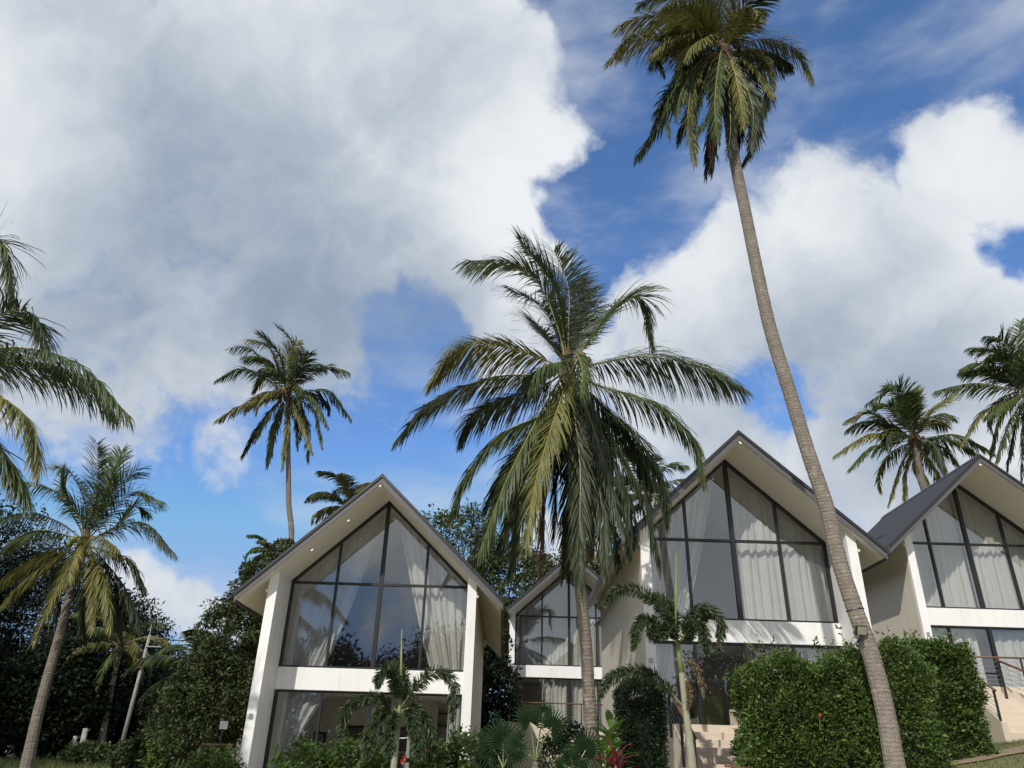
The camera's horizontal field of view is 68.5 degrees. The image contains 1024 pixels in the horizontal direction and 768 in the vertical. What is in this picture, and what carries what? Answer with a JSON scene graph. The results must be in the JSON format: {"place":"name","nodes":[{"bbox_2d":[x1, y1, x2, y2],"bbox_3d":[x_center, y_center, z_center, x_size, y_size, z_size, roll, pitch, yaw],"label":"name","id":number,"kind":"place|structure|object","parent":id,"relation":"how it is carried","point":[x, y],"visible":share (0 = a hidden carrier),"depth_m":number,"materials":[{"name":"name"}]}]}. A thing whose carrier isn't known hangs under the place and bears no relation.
{"place":"outdoors","nodes":[
{"label":"outdoors","id":0,"kind":"place"},
{"bbox_2d":[0,753,235,767],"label":"tall grass","id":1,"kind":"structure","parent":0,"point":[4,763],"depth_m":35.38,"materials":[{"name":"plant"}]},
{"bbox_2d":[341,752,403,767],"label":"shrub","id":2,"kind":"object","parent":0,"point":[400,755],"visible":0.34,"depth_m":25.27,"materials":[{"name":"plant"}]},
{"bbox_2d":[0,741,1023,767],"bbox_3d":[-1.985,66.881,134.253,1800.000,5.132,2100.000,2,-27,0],"label":"ground","id":3,"kind":"structure","parent":0,"point":[1002,761],"depth_m":17.21,"materials":[{"name":"green plant"}]},
{"bbox_2d":[0,599,7,637],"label":"broadleaf tree","id":4,"kind":"object","parent":3,"relation":"on","point":[2,631],"visible":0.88,"depth_m":44.64,"materials":[{"name":"green plant"}]},
{"bbox_2d":[0,494,65,676],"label":"broadleaf tree","id":5,"kind":"object","parent":3,"relation":"on","point":[7,535],"visible":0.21,"depth_m":53.92,"materials":[{"name":"green plant"}]},
{"bbox_2d":[0,527,127,757],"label":"broadleaf tree","id":6,"kind":"object","parent":3,"relation":"on","point":[5,646],"visible":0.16,"depth_m":49.09,"materials":[{"name":"green plant"}]},
{"bbox_2d":[0,625,134,762],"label":"broadleaf tree","id":7,"kind":"object","parent":3,"relation":"on","point":[76,703],"visible":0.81,"depth_m":41.58,"materials":[{"name":"green plant"}]},
{"bbox_2d":[80,728,90,742],"bbox_3d":[-22.509,19.076,39.312,0.389,1.969,0.325,-9,-29,20],"label":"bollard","id":8,"kind":"object","parent":3,"relation":"on","point":[85,731],"visible":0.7,"depth_m":39.55,"materials":[{"name":"wood"}]},
{"bbox_2d":[56,738,118,767],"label":"shrub","id":9,"kind":"object","parent":3,"relation":"on","point":[87,751],"visible":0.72,"depth_m":36.73,"materials":[{"name":"green plant"}]},
{"bbox_2d":[0,435,178,767],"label":"coconut palm","id":10,"kind":"object","parent":3,"relation":"on","point":[69,575],"visible":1,"depth_m":27.84,"materials":[{"name":"green plant"}]},
{"bbox_2d":[41,588,183,744],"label":"broadleaf tree","id":11,"kind":"object","parent":3,"relation":"on","point":[147,682],"visible":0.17,"depth_m":50.97,"materials":[{"name":"green plant"}]},
{"bbox_2d":[64,611,172,743],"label":"coconut palm","id":12,"kind":"object","parent":3,"relation":"on","point":[132,650],"visible":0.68,"depth_m":43.79,"materials":[{"name":"green plant"}]},
{"bbox_2d":[101,735,151,767],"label":"shrub","id":13,"kind":"object","parent":3,"relation":"on","point":[125,755],"visible":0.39,"depth_m":31.47,"materials":[{"name":"green plant"}]},
{"bbox_2d":[119,624,162,746],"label":"utility pole","id":14,"kind":"object","parent":3,"relation":"on","point":[125,729],"visible":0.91,"depth_m":41.54,"materials":[{"name":"concrete"}]},
{"bbox_2d":[110,650,193,743],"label":"broadleaf tree","id":15,"kind":"object","parent":3,"relation":"on","point":[182,653],"depth_m":53.37,"materials":[{"name":"green plant"}]},
{"bbox_2d":[132,698,203,757],"bbox_3d":[-14.546,15.132,32.397,3.448,3.480,3.048,2,-27,0],"label":"shrub","id":16,"kind":"object","parent":3,"relation":"on","point":[142,733],"visible":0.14,"depth_m":32.16,"materials":[{"name":"green plant"}]},
{"bbox_2d":[136,717,227,767],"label":"shrub","id":17,"kind":"object","parent":3,"relation":"on","point":[155,752],"visible":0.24,"depth_m":26.27,"materials":[{"name":"green plant"}]},
{"bbox_2d":[120,622,252,728],"bbox_3d":[-13.646,13.806,33.085,5.638,6.357,6.012,2,-27,0],"label":"coconut palm","id":18,"kind":"object","parent":3,"relation":"on","point":[155,660],"visible":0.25,"depth_m":32.72,"materials":[{"name":"green plant"}]},
{"bbox_2d":[135,660,244,757],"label":"broadleaf tree","id":19,"kind":"object","parent":3,"relation":"on","point":[144,711],"visible":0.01,"depth_m":46.25,"materials":[{"name":"green plant"}]},
{"bbox_2d":[179,759,210,767],"bbox_3d":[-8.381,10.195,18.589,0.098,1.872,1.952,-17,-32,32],"label":"shrub","id":20,"kind":"object","parent":3,"relation":"on","point":[190,764],"visible":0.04,"depth_m":19.07,"materials":[{"name":"green plant"}]},
{"bbox_2d":[169,743,246,767],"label":"shrub","id":21,"kind":"object","parent":3,"relation":"on","point":[218,758],"visible":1,"depth_m":18.92,"materials":[{"name":"green plant"}]},
{"bbox_2d":[141,537,294,765],"bbox_3d":[-9.811,9.709,26.795,5.071,8.815,3.853,22,-33,-35],"label":"broadleaf tree","id":22,"kind":"object","parent":3,"relation":"on","point":[217,669],"visible":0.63,"depth_m":25.66,"materials":[{"name":"green plant"}]},
{"bbox_2d":[218,720,228,747],"bbox_3d":[-7.827,10.078,19.934,0.220,2.125,0.140,2,-27,0],"label":"garden lamp","id":23,"kind":"object","parent":3,"relation":"on","point":[223,724],"visible":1,"depth_m":20.30,"materials":[{"name":"black metal"}]},
{"bbox_2d":[235,534,287,762],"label":"coconut palm","id":24,"kind":"object","parent":3,"relation":"on","point":[262,541],"visible":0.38,"depth_m":49.85,"materials":[{"name":"green plant"}]},
{"bbox_2d":[213,322,351,545],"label":"coconut palm","id":25,"kind":"object","parent":3,"relation":"on","point":[269,371],"visible":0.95,"depth_m":44.01,"materials":[{"name":"green plant"}]},
{"bbox_2d":[303,471,370,526],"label":"coconut palm","id":26,"kind":"object","parent":3,"relation":"on","point":[348,492],"visible":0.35,"depth_m":45.03,"materials":[{"name":"green plant"}]},
{"bbox_2d":[233,474,503,767],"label":"villa","id":27,"kind":"object","parent":3,"relation":"on","point":[382,613],"visible":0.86,"depth_m":23.42,"materials":[{"name":"white paint"}]},
{"bbox_2d":[271,693,326,766],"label":"curtain","id":28,"kind":"object","parent":27,"relation":"hanging from","point":[297,711],"visible":0.69,"depth_m":22.30,"materials":[{"name":"fabric"}]},
{"bbox_2d":[313,731,326,761],"bbox_3d":[-6.622,12.426,25.753,0.420,0.950,0.030,2,-27,0],"label":"picture frame","id":29,"kind":"object","parent":27,"relation":"attached to","point":[322,737],"visible":0.43,"depth_m":25.87,"materials":[{"name":"black metal"}]},
{"bbox_2d":[285,512,385,665],"bbox_3d":[-5.567,6.425,24.055,2.592,4.992,0.145,1,-27,1],"label":"curtain","id":30,"kind":"object","parent":27,"relation":"hanging from","point":[310,629],"visible":0.9,"depth_m":23.82,"materials":[{"name":"fabric"}]},
{"bbox_2d":[342,725,372,748],"bbox_3d":[-5.314,12.179,25.898,1.150,0.750,0.030,2,-27,0],"label":"picture frame","id":31,"kind":"object","parent":27,"relation":"attached to","point":[355,730],"visible":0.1,"depth_m":25.98,"materials":[{"name":"black metal"}]},
{"bbox_2d":[263,689,461,767],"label":"window frame","id":32,"kind":"structure","parent":27,"relation":"in","point":[367,714],"depth_m":22.10,"materials":[{"name":"black metal"}]},
{"bbox_2d":[278,501,467,671],"bbox_3d":[-4.137,6.255,23.829,5.620,5.262,0.138,2,-27,0],"label":"upper window","id":33,"kind":"structure","parent":27,"relation":"in","point":[388,505],"depth_m":23.73,"materials":[{"name":"black metal"}]},
{"bbox_2d":[379,726,410,750],"bbox_3d":[-3.984,12.218,25.898,1.150,0.750,0.030,2,-27,0],"label":"picture frame","id":34,"kind":"object","parent":27,"relation":"attached to","point":[403,742],"visible":0.2,"depth_m":25.91,"materials":[{"name":"black metal"}]},
{"bbox_2d":[398,516,466,669],"bbox_3d":[-2.647,6.563,24.030,2.503,4.877,0.200,2,-27,0],"label":"curtain","id":35,"kind":"object","parent":27,"relation":"hanging from","point":[444,627],"visible":0.91,"depth_m":23.81,"materials":[{"name":"fabric"}]},
{"bbox_2d":[435,708,447,739],"bbox_3d":[-2.066,12.319,25.651,1.160,2.300,0.350,2,-27,0],"label":"shelf unit","id":36,"kind":"object","parent":27,"relation":"on","point":[437,714],"visible":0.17,"depth_m":25.92,"materials":[{"name":"black metal"}]},
{"bbox_2d":[445,698,460,767],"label":"curtain","id":37,"kind":"object","parent":27,"relation":"hanging from","point":[456,721],"visible":0.34,"depth_m":22.27,"materials":[{"name":"fabric"}]},
{"bbox_2d":[353,734,390,767],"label":"shrub","id":38,"kind":"object","parent":3,"relation":"on","point":[376,757],"visible":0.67,"depth_m":16.10,"materials":[{"name":"green plant"}]},
{"bbox_2d":[334,629,460,767],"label":"foxtail palm","id":39,"kind":"object","parent":3,"relation":"on","point":[399,686],"visible":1,"depth_m":15.51,"materials":[{"name":"green plant"}]},
{"bbox_2d":[403,737,451,767],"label":"shrub","id":40,"kind":"object","parent":3,"relation":"on","point":[431,761],"visible":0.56,"depth_m":16.44,"materials":[{"name":"green plant"}]},
{"bbox_2d":[443,723,483,767],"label":"shrub","id":41,"kind":"object","parent":3,"relation":"on","point":[464,740],"visible":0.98,"depth_m":16.81,"materials":[{"name":"green plant"}]},
{"bbox_2d":[421,498,560,763],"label":"broadleaf tree","id":42,"kind":"object","parent":3,"relation":"on","point":[492,571],"visible":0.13,"depth_m":45.93,"materials":[{"name":"green plant"}]},
{"bbox_2d":[472,708,514,767],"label":"shrub","id":43,"kind":"object","parent":3,"relation":"on","point":[498,751],"visible":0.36,"depth_m":19.31,"materials":[{"name":"green plant"}]},
{"bbox_2d":[480,634,523,767],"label":"broadleaf tree","id":44,"kind":"object","parent":3,"relation":"on","point":[496,700],"visible":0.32,"depth_m":34.32,"materials":[{"name":"green plant"}]},
{"bbox_2d":[495,722,562,767],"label":"wall","id":45,"kind":"structure","parent":3,"relation":"on","point":[528,736],"depth_m":32.96,"materials":[{"name":"stone"}]},
{"bbox_2d":[499,550,599,593],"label":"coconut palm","id":46,"kind":"object","parent":3,"relation":"on","point":[594,560],"visible":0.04,"depth_m":51.02,"materials":[{"name":"green plant"}]},
{"bbox_2d":[507,557,603,765],"bbox_3d":[3.120,15.887,40.790,6.890,10.690,11.795,2,-27,0],"label":"villa","id":47,"kind":"object","parent":3,"relation":"on","point":[533,676],"visible":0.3,"depth_m":37.70,"materials":[{"name":"white paint"}]},
{"bbox_2d":[516,597,540,663],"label":"curtain","id":48,"kind":"object","parent":47,"relation":"hanging from","point":[529,636],"visible":0.97,"depth_m":38.67,"materials":[{"name":"fabric"}]},
{"bbox_2d":[542,680,566,721],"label":"curtain","id":49,"kind":"object","parent":47,"relation":"hanging from","point":[554,691],"visible":0.59,"depth_m":37.42,"materials":[{"name":"fabric"}]},
{"bbox_2d":[542,575,567,664],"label":"curtain","id":50,"kind":"object","parent":47,"relation":"hanging from","point":[555,630],"visible":0.91,"depth_m":38.91,"materials":[{"name":"fabric"}]},
{"bbox_2d":[513,677,601,729],"bbox_3d":[2.835,15.722,36.966,5.560,2.319,0.128,2,-27,0],"label":"window frame","id":51,"kind":"structure","parent":47,"relation":"in","point":[569,680],"depth_m":37.20,"materials":[{"name":"black metal"}]},
{"bbox_2d":[514,570,601,666],"bbox_3d":[2.945,11.997,38.852,5.560,4.904,0.138,2,-27,0],"label":"upper window","id":52,"kind":"structure","parent":47,"relation":"in","point":[569,641],"depth_m":38.73,"materials":[{"name":"black metal"}]},
{"bbox_2d":[570,574,601,665],"bbox_3d":[4.324,12.222,39.091,2.690,4.695,0.178,1,-27,1],"label":"curtain","id":53,"kind":"object","parent":47,"relation":"hanging from","point":[575,645],"visible":0.28,"depth_m":38.81,"materials":[{"name":"fabric"}]},
{"bbox_2d":[572,681,602,728],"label":"curtain","id":54,"kind":"object","parent":47,"relation":"hanging from","point":[577,697],"visible":0.32,"depth_m":37.28,"materials":[{"name":"fabric"}]},
{"bbox_2d":[534,716,587,767],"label":"shrub","id":55,"kind":"object","parent":3,"relation":"on","point":[550,747],"visible":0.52,"depth_m":20.13,"materials":[{"name":"green plant"}]},
{"bbox_2d":[521,702,602,725],"bbox_3d":[2.507,15.038,34.236,4.235,0.950,0.060,2,-27,0],"label":"railing","id":56,"kind":"object","parent":3,"relation":"on","point":[581,707],"visible":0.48,"depth_m":34.41,"materials":[{"name":"black metal"}]},
{"bbox_2d":[391,225,753,767],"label":"coconut palm","id":57,"kind":"object","parent":3,"relation":"on","point":[586,449],"visible":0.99,"depth_m":17.70,"materials":[{"name":"green plant"}]},
{"bbox_2d":[558,561,600,574],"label":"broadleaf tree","id":58,"kind":"object","parent":3,"relation":"on","point":[595,569],"visible":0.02,"depth_m":53.19,"materials":[{"name":"green plant"}]},
{"bbox_2d":[581,726,620,767],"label":"ginger plant","id":59,"kind":"object","parent":3,"relation":"on","point":[609,732],"visible":0.6,"depth_m":14.29,"materials":[{"name":"green plant"}]},
{"bbox_2d":[591,709,638,763],"bbox_3d":[1.891,7.416,14.547,1.277,2.096,1.048,2,-27,0],"label":"ginger plant","id":60,"kind":"object","parent":3,"relation":"on","point":[610,722],"visible":0.46,"depth_m":14.77,"materials":[{"name":"green plant"}]},
{"bbox_2d":[614,451,689,527],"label":"coconut palm","id":61,"kind":"object","parent":3,"relation":"on","point":[672,465],"visible":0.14,"depth_m":44.89,"materials":[{"name":"green plant"}]},
{"bbox_2d":[587,430,887,767],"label":"villa","id":62,"kind":"object","parent":3,"relation":"on","point":[785,493],"visible":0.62,"depth_m":22.74,"materials":[{"name":"white paint"}]},
{"bbox_2d":[656,645,687,726],"bbox_3d":[4.465,8.541,21.233,1.193,2.190,0.169,2,-27,0],"label":"curtain","id":63,"kind":"object","parent":62,"relation":"hanging from","point":[667,663],"visible":0.32,"depth_m":21.49,"materials":[{"name":"fabric"}]},
{"bbox_2d":[650,474,713,616],"bbox_3d":[5.214,4.864,23.103,2.473,4.605,0.194,2,-27,0],"label":"curtain","id":64,"kind":"object","parent":62,"relation":"hanging from","point":[697,503],"visible":0.59,"depth_m":22.98,"materials":[{"name":"fabric"}]},
{"bbox_2d":[653,459,838,622],"bbox_3d":[6.705,4.647,22.901,5.600,4.983,0.138,2,-27,0],"label":"upper window","id":65,"kind":"structure","parent":62,"relation":"in","point":[724,464],"depth_m":22.79,"materials":[{"name":"black metal"}]},
{"bbox_2d":[656,641,842,724],"bbox_3d":[6.592,8.458,20.971,5.600,2.319,0.128,2,-27,0],"label":"window frame","id":66,"kind":"structure","parent":62,"relation":"in","point":[744,652],"depth_m":21.42,"materials":[{"name":"black metal"}]},
{"bbox_2d":[728,473,830,620],"bbox_3d":[8.099,4.883,23.137,2.680,4.754,0.160,1,-27,1],"label":"curtain","id":67,"kind":"object","parent":62,"relation":"hanging from","point":[761,588],"visible":0.9,"depth_m":22.80,"materials":[{"name":"fabric"}]},
{"bbox_2d":[747,648,835,672],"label":"curtain","id":68,"kind":"object","parent":62,"relation":"hanging from","point":[757,653],"visible":0.03,"depth_m":21.67,"materials":[{"name":"fabric"}]},
{"bbox_2d":[832,373,996,509],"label":"coconut palm","id":69,"kind":"object","parent":3,"relation":"on","point":[907,407],"visible":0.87,"depth_m":44.44,"materials":[{"name":"green plant"}]},
{"bbox_2d":[877,626,1003,760],"bbox_3d":[10.681,7.989,19.104,2.245,3.522,2.022,2,-27,0],"label":"hedge","id":70,"kind":"object","parent":3,"relation":"on","point":[957,716],"visible":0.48,"depth_m":18.51,"materials":[{"name":"green plant"}]},
{"bbox_2d":[862,454,1023,686],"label":"villa","id":71,"kind":"object","parent":3,"relation":"on","point":[896,603],"visible":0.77,"depth_m":27.40,"materials":[{"name":"white paint"}]},
{"bbox_2d":[911,496,975,607],"bbox_3d":[15.557,6.048,28.269,2.700,4.685,0.183,2,-27,0],"label":"curtain","id":72,"kind":"object","parent":71,"relation":"hanging from","point":[953,577],"visible":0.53,"depth_m":27.95,"materials":[{"name":"fabric"}]},
{"bbox_2d":[931,629,986,685],"bbox_3d":[15.304,9.694,26.419,2.410,2.035,0.198,2,-27,0],"label":"curtain","id":73,"kind":"object","parent":71,"relation":"hanging from","point":[969,636],"visible":0.14,"depth_m":26.72,"materials":[{"name":"fabric"}]},
{"bbox_2d":[912,485,1023,609],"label":"upper window","id":74,"kind":"structure","parent":71,"relation":"in","point":[967,544],"depth_m":27.93,"materials":[{"name":"black metal"}]},
{"bbox_2d":[930,625,1023,686],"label":"window frame","id":75,"kind":"structure","parent":71,"relation":"in","point":[988,629],"depth_m":26.52,"materials":[{"name":"black metal"}]},
{"bbox_2d":[951,492,1023,608],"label":"curtain","id":76,"kind":"object","parent":71,"relation":"hanging from","point":[995,577],"visible":0.78,"depth_m":28.08,"materials":[{"name":"fabric"}]},
{"bbox_2d":[992,631,1023,686],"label":"curtain","id":77,"kind":"object","parent":71,"relation":"hanging from","point":[1009,644],"visible":0.81,"depth_m":26.59,"materials":[{"name":"fabric"}]},
{"bbox_2d":[931,318,1023,481],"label":"coconut palm","id":78,"kind":"object","parent":3,"relation":"on","point":[1010,372],"visible":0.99,"depth_m":41.66,"materials":[{"name":"green plant"}]},
{"bbox_2d":[970,686,1023,742],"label":"staircase","id":79,"kind":"structure","parent":3,"relation":"on","point":[1009,727],"depth_m":21.27,"materials":[{"name":"stone"}]},
{"bbox_2d":[977,676,1001,720],"bbox_3d":[13.358,9.022,21.583,0.070,2.479,1.905,2,-27,0],"label":"railing","id":80,"kind":"object","parent":79,"relation":"on","point":[994,690],"visible":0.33,"depth_m":20.81,"materials":[{"name":"black metal"}]},
{"bbox_2d":[970,656,1023,684],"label":"railing","id":81,"kind":"object","parent":79,"relation":"on","point":[1020,662],"visible":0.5,"depth_m":24.13,"materials":[{"name":"black metal"}]},
{"bbox_2d":[994,659,1023,698],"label":"railing","id":82,"kind":"object","parent":79,"relation":"on","point":[1001,676],"visible":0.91,"depth_m":22.43,"materials":[{"name":"black metal"}]},
{"bbox_2d":[0,0,1023,720],"label":"sky","id":83,"kind":"structure","parent":0,"point":[190,178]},
{"bbox_2d":[671,701,694,723],"bbox_3d":[4.769,9.554,21.566,0.840,0.800,0.420,2,-27,0],"label":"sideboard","id":84,"kind":"object","parent":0,"point":[691,711],"visible":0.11,"depth_m":21.40,"materials":[{"name":"brown wood"}]},
{"bbox_2d":[694,696,723,724],"bbox_3d":[5.573,9.425,21.430,0.720,0.950,0.700,2,-27,0],"label":"glass railing","id":85,"kind":"object","parent":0,"point":[712,710],"visible":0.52,"depth_m":21.16,"materials":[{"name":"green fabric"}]},
{"bbox_2d":[930,745,1023,766],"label":"path","id":86,"kind":"structure","parent":0,"point":[1013,750],"depth_m":17.74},
{"bbox_2d":[946,739,1023,767],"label":"lawn grass","id":87,"kind":"structure","parent":0,"point":[1002,744],"depth_m":17.23,"materials":[{"name":"plant"}]},
{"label":"forecourt","id":88,"kind":"structure","parent":0,"visible":0},
{"bbox_2d":[0,203,134,520],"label":"coconut palm","id":89,"kind":"object","parent":88,"relation":"on","point":[107,404],"visible":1,"depth_m":14.65,"materials":[{"name":"green plant"}]},
{"bbox_2d":[267,733,336,767],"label":"shrub","id":90,"kind":"object","parent":88,"relation":"on","point":[302,752],"visible":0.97,"depth_m":17.36,"materials":[{"name":"green plant"}]},
{"bbox_2d":[314,730,363,767],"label":"shrub","id":91,"kind":"object","parent":88,"relation":"on","point":[348,745],"visible":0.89,"depth_m":17.58,"materials":[{"name":"green plant"}]},
{"bbox_2d":[399,736,409,767],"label":"garden post","id":92,"kind":"object","parent":88,"relation":"on","point":[407,762],"visible":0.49,"depth_m":16.10,"materials":[{"name":"white metal"}]},
{"bbox_2d":[471,716,534,767],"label":"fan palm","id":93,"kind":"object","parent":88,"relation":"on","point":[490,745],"visible":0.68,"depth_m":15.89,"materials":[{"name":"green plant"}]},
{"bbox_2d":[499,699,569,767],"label":"fan palm","id":94,"kind":"object","parent":88,"relation":"on","point":[555,724],"visible":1,"depth_m":14.34,"materials":[{"name":"green plant"}]},
{"bbox_2d":[547,725,607,767],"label":"fan palm","id":95,"kind":"object","parent":88,"relation":"on","point":[588,745],"visible":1,"depth_m":13.91,"materials":[{"name":"green plant"}]},
{"bbox_2d":[593,739,642,767],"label":"cordyline","id":96,"kind":"object","parent":88,"relation":"on","point":[615,757],"visible":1,"depth_m":13.60,"materials":[{"name":"red plant"}]},
{"bbox_2d":[611,666,671,767],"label":"hedge","id":97,"kind":"object","parent":88,"relation":"on","point":[642,734],"visible":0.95,"depth_m":15.19,"materials":[{"name":"green plant"}]},
{"bbox_2d":[596,551,728,767],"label":"foxtail palm","id":98,"kind":"object","parent":88,"relation":"on","point":[689,627],"visible":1,"depth_m":14.92,"materials":[{"name":"green plant"}]},
{"bbox_2d":[665,709,741,767],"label":"staircase","id":99,"kind":"structure","parent":88,"relation":"on","point":[713,747],"depth_m":17.45,"materials":[{"name":"stone"}]},
{"bbox_2d":[667,681,697,767],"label":"railing","id":100,"kind":"object","parent":99,"relation":"attached to","point":[678,706],"visible":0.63,"depth_m":16.96,"materials":[{"name":"black metal"}]},
{"bbox_2d":[725,764,749,767],"bbox_3d":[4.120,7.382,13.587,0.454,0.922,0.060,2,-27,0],"label":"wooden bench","id":101,"kind":"object","parent":88,"relation":"on","point":[730,765],"visible":1,"depth_m":13.75,"materials":[{"name":"brown wood"}]},
{"bbox_2d":[603,0,905,767],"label":"coconut palm","id":102,"kind":"object","parent":88,"relation":"on","point":[693,32],"visible":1,"depth_m":21.58,"materials":[{"name":"green plant"}]},
{"bbox_2d":[855,625,866,642],"bbox_3d":[6.444,4.631,13.925,0.217,0.280,0.281,2,-27,0],"label":"floodlight","id":103,"kind":"object","parent":102,"relation":"attached to","point":[860,630],"visible":1,"depth_m":13.85,"materials":[{"name":"black metal"}]},
{"bbox_2d":[723,634,882,767],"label":"hedge","id":104,"kind":"object","parent":88,"relation":"on","point":[780,710],"visible":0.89,"depth_m":14.50,"materials":[{"name":"green plant"}]},
{"bbox_2d":[820,624,959,767],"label":"hedge","id":105,"kind":"object","parent":88,"relation":"on","point":[909,686],"visible":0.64,"depth_m":14.38,"materials":[{"name":"green plant"}]},
{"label":"path","id":106,"kind":"structure","parent":0,"visible":0},
{"bbox_2d":[199,743,232,766],"bbox_3d":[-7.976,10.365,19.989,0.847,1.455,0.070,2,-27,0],"label":"bench","id":107,"kind":"object","parent":106,"relation":"on","point":[207,744],"visible":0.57,"depth_m":20.27,"materials":[{"name":"brown wood"}]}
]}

